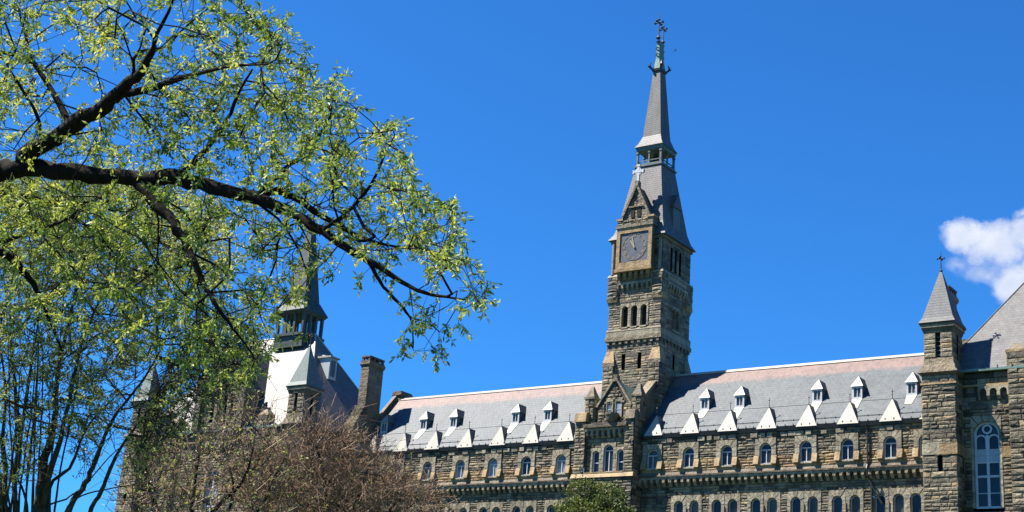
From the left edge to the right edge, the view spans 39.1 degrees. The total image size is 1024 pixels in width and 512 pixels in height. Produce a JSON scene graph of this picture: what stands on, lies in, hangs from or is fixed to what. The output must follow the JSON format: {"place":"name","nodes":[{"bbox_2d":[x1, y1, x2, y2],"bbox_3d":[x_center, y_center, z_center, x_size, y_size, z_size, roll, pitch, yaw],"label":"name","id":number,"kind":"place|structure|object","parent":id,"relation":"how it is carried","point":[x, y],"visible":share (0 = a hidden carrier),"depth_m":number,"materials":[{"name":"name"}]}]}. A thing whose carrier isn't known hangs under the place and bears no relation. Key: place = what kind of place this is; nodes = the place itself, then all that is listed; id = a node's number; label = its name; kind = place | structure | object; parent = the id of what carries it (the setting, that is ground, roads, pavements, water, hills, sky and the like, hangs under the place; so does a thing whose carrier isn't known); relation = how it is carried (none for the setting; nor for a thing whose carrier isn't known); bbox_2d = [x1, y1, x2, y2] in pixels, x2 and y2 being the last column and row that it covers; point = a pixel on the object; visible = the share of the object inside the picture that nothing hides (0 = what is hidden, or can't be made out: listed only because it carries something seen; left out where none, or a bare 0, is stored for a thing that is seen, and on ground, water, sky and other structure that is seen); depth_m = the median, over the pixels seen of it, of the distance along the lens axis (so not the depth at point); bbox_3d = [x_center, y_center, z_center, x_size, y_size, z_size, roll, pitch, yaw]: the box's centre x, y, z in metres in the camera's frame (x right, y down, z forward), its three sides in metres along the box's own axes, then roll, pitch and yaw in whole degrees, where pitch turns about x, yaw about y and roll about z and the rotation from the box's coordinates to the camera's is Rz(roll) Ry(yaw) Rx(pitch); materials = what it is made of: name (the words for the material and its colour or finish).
{"place":"outdoors","nodes":[
{"label":"outdoors","id":0,"kind":"place"},
{"bbox_2d":[0,0,1023,511],"label":"sky","id":1,"kind":"structure","parent":0,"point":[830,152],"materials":[{"name":"blue"}]},
{"bbox_2d":[115,14,1023,511],"bbox_3d":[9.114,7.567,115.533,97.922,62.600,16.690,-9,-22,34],"label":"stone hall","id":2,"kind":"structure","parent":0,"point":[649,422],"depth_m":111.00,"materials":[{"name":"stone"}]},
{"bbox_2d":[141,466,160,511],"bbox_3d":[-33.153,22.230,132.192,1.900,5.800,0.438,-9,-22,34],"label":"tall window","id":3,"kind":"structure","parent":2,"relation":"in","point":[158,466],"depth_m":132.38,"materials":[{"name":"stone"}]},
{"bbox_2d":[200,463,221,511],"bbox_3d":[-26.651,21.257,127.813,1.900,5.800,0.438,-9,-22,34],"label":"tall window","id":4,"kind":"structure","parent":2,"relation":"in","point":[204,494],"depth_m":128.15,"materials":[{"name":"glass"}]},
{"bbox_2d":[386,459,404,479],"bbox_3d":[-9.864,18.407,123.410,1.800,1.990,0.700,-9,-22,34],"label":"window","id":5,"kind":"structure","parent":2,"relation":"in","point":[399,459],"depth_m":123.27,"materials":[{"name":"stone"}]},
{"bbox_2d":[417,457,436,480],"bbox_3d":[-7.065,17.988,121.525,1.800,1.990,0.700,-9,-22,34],"label":"window","id":6,"kind":"structure","parent":2,"relation":"in","point":[423,461],"depth_m":121.60,"materials":[{"name":"stone"}]},
{"bbox_2d":[445,503,456,511],"bbox_3d":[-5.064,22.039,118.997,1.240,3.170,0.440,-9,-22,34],"label":"window","id":7,"kind":"structure","parent":2,"relation":"in","point":[452,505],"depth_m":119.34,"materials":[{"name":"stone"}]},
{"bbox_2d":[449,455,469,479],"bbox_3d":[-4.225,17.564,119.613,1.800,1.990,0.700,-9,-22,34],"label":"window","id":8,"kind":"structure","parent":2,"relation":"in","point":[460,466],"depth_m":119.63,"materials":[{"name":"stone"}]},
{"bbox_2d":[457,503,469,511],"bbox_3d":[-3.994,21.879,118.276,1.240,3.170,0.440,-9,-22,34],"label":"window","id":9,"kind":"structure","parent":2,"relation":"in","point":[465,506],"depth_m":118.64,"materials":[{"name":"stone"}]},
{"bbox_2d":[477,502,489,511],"bbox_3d":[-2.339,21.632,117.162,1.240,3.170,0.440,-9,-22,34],"label":"window","id":10,"kind":"structure","parent":2,"relation":"in","point":[482,506],"depth_m":117.54,"materials":[{"name":"stone"}]},
{"bbox_2d":[481,453,501,477],"bbox_3d":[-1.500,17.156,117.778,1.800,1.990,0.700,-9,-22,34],"label":"window","id":11,"kind":"structure","parent":2,"relation":"in","point":[493,462],"depth_m":117.80,"materials":[{"name":"stone"}]},
{"bbox_2d":[490,502,502,511],"bbox_3d":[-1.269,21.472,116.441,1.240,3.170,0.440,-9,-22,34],"label":"window","id":12,"kind":"structure","parent":2,"relation":"in","point":[494,506],"depth_m":116.83,"materials":[{"name":"stone"}]},
{"bbox_2d":[510,501,522,511],"bbox_3d":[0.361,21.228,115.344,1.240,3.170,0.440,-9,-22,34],"label":"window","id":13,"kind":"structure","parent":2,"relation":"in","point":[516,506],"depth_m":115.75,"materials":[{"name":"stone"}]},
{"bbox_2d":[515,451,535,476],"bbox_3d":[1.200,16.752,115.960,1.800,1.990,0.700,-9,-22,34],"label":"window","id":14,"kind":"structure","parent":2,"relation":"in","point":[526,460],"depth_m":115.98,"materials":[{"name":"stone"}]},
{"bbox_2d":[523,501,536,511],"bbox_3d":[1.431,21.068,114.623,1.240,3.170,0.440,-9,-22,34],"label":"window","id":15,"kind":"structure","parent":2,"relation":"in","point":[529,506],"depth_m":115.02,"materials":[{"name":"stone"}]},
{"bbox_2d":[544,500,557,511],"bbox_3d":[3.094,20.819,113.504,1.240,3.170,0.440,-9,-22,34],"label":"window","id":16,"kind":"structure","parent":2,"relation":"in","point":[548,503],"depth_m":113.93,"materials":[{"name":"stone"}]},
{"bbox_2d":[549,449,570,474],"bbox_3d":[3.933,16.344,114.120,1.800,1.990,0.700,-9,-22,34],"label":"window","id":17,"kind":"structure","parent":2,"relation":"in","point":[561,465],"depth_m":114.12,"materials":[{"name":"stone"}]},
{"bbox_2d":[590,448,601,471],"bbox_3d":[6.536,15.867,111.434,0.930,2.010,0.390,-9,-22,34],"label":"window","id":18,"kind":"structure","parent":2,"relation":"in","point":[595,461],"depth_m":111.48,"materials":[{"name":"stone"}]},
{"bbox_2d":[600,441,616,471],"bbox_3d":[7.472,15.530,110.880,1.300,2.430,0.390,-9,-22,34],"label":"window","id":19,"kind":"structure","parent":2,"relation":"in","point":[608,453],"depth_m":110.91,"materials":[{"name":"stone"}]},
{"bbox_2d":[606,399,613,411],"bbox_3d":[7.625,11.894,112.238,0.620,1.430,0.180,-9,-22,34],"label":"window","id":20,"kind":"structure","parent":2,"relation":"in","point":[609,407],"depth_m":112.27,"materials":[{"name":"glass"}]},
{"bbox_2d":[615,399,622,416],"bbox_3d":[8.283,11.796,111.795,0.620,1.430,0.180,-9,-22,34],"label":"window","id":21,"kind":"structure","parent":2,"relation":"in","point":[618,407],"depth_m":111.78,"materials":[{"name":"glass"}]},
{"bbox_2d":[615,446,623,470],"bbox_3d":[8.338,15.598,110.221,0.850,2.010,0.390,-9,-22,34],"label":"window","id":22,"kind":"structure","parent":2,"relation":"in","point":[619,456],"depth_m":110.31,"materials":[{"name":"stone"}]},
{"bbox_2d":[640,444,662,470],"bbox_3d":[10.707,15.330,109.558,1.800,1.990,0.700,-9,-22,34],"label":"window","id":23,"kind":"structure","parent":2,"relation":"in","point":[652,456],"depth_m":109.56,"materials":[{"name":"stone"}]},
{"bbox_2d":[671,495,685,511],"bbox_3d":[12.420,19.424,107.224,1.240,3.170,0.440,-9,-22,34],"label":"window","id":24,"kind":"structure","parent":2,"relation":"in","point":[678,503],"depth_m":107.57,"materials":[{"name":"stone"}]},
{"bbox_2d":[676,442,699,468],"bbox_3d":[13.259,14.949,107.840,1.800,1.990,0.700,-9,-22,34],"label":"window","id":25,"kind":"structure","parent":2,"relation":"in","point":[689,452],"depth_m":107.84,"materials":[{"name":"stone"}]},
{"bbox_2d":[686,495,701,511],"bbox_3d":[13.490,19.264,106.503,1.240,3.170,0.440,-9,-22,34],"label":"window","id":26,"kind":"structure","parent":2,"relation":"in","point":[694,502],"depth_m":106.84,"materials":[{"name":"stone"}]},
{"bbox_2d":[709,494,723,511],"bbox_3d":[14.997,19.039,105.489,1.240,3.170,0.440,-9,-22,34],"label":"window","id":27,"kind":"structure","parent":2,"relation":"in","point":[716,501],"depth_m":105.84,"materials":[{"name":"stone"}]},
{"bbox_2d":[714,440,737,466],"bbox_3d":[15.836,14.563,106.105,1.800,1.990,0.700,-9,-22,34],"label":"window","id":28,"kind":"structure","parent":2,"relation":"in","point":[726,456],"depth_m":106.11,"materials":[{"name":"stone"}]},
{"bbox_2d":[725,493,740,511],"bbox_3d":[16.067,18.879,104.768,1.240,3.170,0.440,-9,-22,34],"label":"window","id":29,"kind":"structure","parent":2,"relation":"in","point":[734,505],"depth_m":105.11,"materials":[{"name":"stone"}]},
{"bbox_2d":[747,493,763,511],"bbox_3d":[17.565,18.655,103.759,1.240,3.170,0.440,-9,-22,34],"label":"window","id":30,"kind":"structure","parent":2,"relation":"in","point":[756,505],"depth_m":104.09,"materials":[{"name":"stone"}]},
{"bbox_2d":[753,437,776,465],"bbox_3d":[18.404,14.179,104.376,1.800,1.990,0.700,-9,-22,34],"label":"window","id":31,"kind":"structure","parent":2,"relation":"in","point":[765,454],"depth_m":104.39,"materials":[{"name":"stone"}]},
{"bbox_2d":[764,492,780,511],"bbox_3d":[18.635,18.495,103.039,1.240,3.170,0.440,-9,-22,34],"label":"window","id":32,"kind":"structure","parent":2,"relation":"in","point":[771,499],"depth_m":103.38,"materials":[{"name":"stone"}]},
{"bbox_2d":[787,491,803,511],"bbox_3d":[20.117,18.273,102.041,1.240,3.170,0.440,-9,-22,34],"label":"window","id":33,"kind":"structure","parent":2,"relation":"in","point":[795,500],"depth_m":102.35,"materials":[{"name":"stone"}]},
{"bbox_2d":[792,435,817,463],"bbox_3d":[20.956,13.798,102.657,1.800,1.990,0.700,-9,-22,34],"label":"window","id":34,"kind":"structure","parent":2,"relation":"in","point":[806,452],"depth_m":102.65,"materials":[{"name":"stone"}]},
{"bbox_2d":[804,491,820,511],"bbox_3d":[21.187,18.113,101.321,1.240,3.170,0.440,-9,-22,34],"label":"window","id":35,"kind":"structure","parent":2,"relation":"in","point":[812,499],"depth_m":101.65,"materials":[{"name":"stone"}]},
{"bbox_2d":[828,490,844,511],"bbox_3d":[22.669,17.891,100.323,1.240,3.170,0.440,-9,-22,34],"label":"window","id":36,"kind":"structure","parent":2,"relation":"in","point":[837,503],"depth_m":100.64,"materials":[{"name":"stone"}]},
{"bbox_2d":[834,433,859,461],"bbox_3d":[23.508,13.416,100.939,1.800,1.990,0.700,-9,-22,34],"label":"window","id":37,"kind":"structure","parent":2,"relation":"in","point":[848,450],"depth_m":100.93,"materials":[{"name":"stone"}]},
{"bbox_2d":[846,489,863,511],"bbox_3d":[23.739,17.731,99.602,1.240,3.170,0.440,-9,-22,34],"label":"window","id":38,"kind":"structure","parent":2,"relation":"in","point":[856,503],"depth_m":99.89,"materials":[{"name":"stone"}]},
{"bbox_2d":[873,488,888,511],"bbox_3d":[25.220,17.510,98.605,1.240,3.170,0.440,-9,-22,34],"label":"window","id":39,"kind":"structure","parent":2,"relation":"in","point":[883,493],"depth_m":98.86,"materials":[{"name":"stone"}]},
{"bbox_2d":[876,430,902,459],"bbox_3d":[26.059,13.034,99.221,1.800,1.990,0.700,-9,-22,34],"label":"window","id":40,"kind":"structure","parent":2,"relation":"in","point":[891,448],"depth_m":99.22,"materials":[{"name":"stone"}]},
{"bbox_2d":[889,488,908,511],"bbox_3d":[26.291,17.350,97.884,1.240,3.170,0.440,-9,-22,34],"label":"window","id":41,"kind":"structure","parent":2,"relation":"in","point":[899,503],"depth_m":98.19,"materials":[{"name":"stone"}]},
{"bbox_2d":[906,487,923,511],"bbox_3d":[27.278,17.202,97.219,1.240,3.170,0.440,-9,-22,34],"label":"window","id":42,"kind":"structure","parent":2,"relation":"in","point":[915,499],"depth_m":97.52,"materials":[{"name":"stone"}]},
{"bbox_2d":[912,429,922,457],"bbox_3d":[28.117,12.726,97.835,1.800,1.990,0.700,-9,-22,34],"label":"window","id":43,"kind":"structure","parent":2,"relation":"in","point":[917,450],"depth_m":98.07,"materials":[{"name":"stone"}]},
{"bbox_2d":[970,415,1003,508],"bbox_3d":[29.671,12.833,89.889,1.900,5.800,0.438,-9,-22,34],"label":"tall window","id":44,"kind":"structure","parent":2,"relation":"in","point":[986,432],"depth_m":89.95,"materials":[{"name":"glass"}]},
{"label":"ground","id":45,"kind":"structure","parent":0,"visible":0},
{"bbox_2d":[0,152,276,511],"bbox_3d":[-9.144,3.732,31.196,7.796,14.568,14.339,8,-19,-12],"label":"multi stemmed tree","id":46,"kind":"object","parent":45,"relation":"on","point":[41,502],"visible":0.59,"depth_m":31.70,"materials":[{"name":"green plant"}]},
{"bbox_2d":[82,380,332,511],"bbox_3d":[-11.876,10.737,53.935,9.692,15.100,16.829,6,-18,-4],"label":"bare tree","id":47,"kind":"object","parent":45,"relation":"on","point":[148,485],"visible":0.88,"depth_m":55.23,"materials":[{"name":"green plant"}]},
{"bbox_2d":[0,0,502,399],"bbox_3d":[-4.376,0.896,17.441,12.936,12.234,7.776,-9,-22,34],"label":"overhanging tree","id":48,"kind":"object","parent":45,"relation":"on","point":[30,165],"visible":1,"depth_m":17.10,"materials":[{"name":"green plant"}]},
{"bbox_2d":[209,391,466,511],"bbox_3d":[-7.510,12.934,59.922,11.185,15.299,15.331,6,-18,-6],"label":"bare tree","id":49,"kind":"object","parent":45,"relation":"on","point":[384,490],"visible":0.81,"depth_m":59.23,"materials":[{"name":"brown plant"}]},
{"bbox_2d":[551,474,637,511],"bbox_3d":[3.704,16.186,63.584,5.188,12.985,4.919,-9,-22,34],"label":"round evergreen","id":50,"kind":"object","parent":45,"relation":"on","point":[591,500],"visible":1,"depth_m":64.47,"materials":[{"name":"green plant"}]}
]}

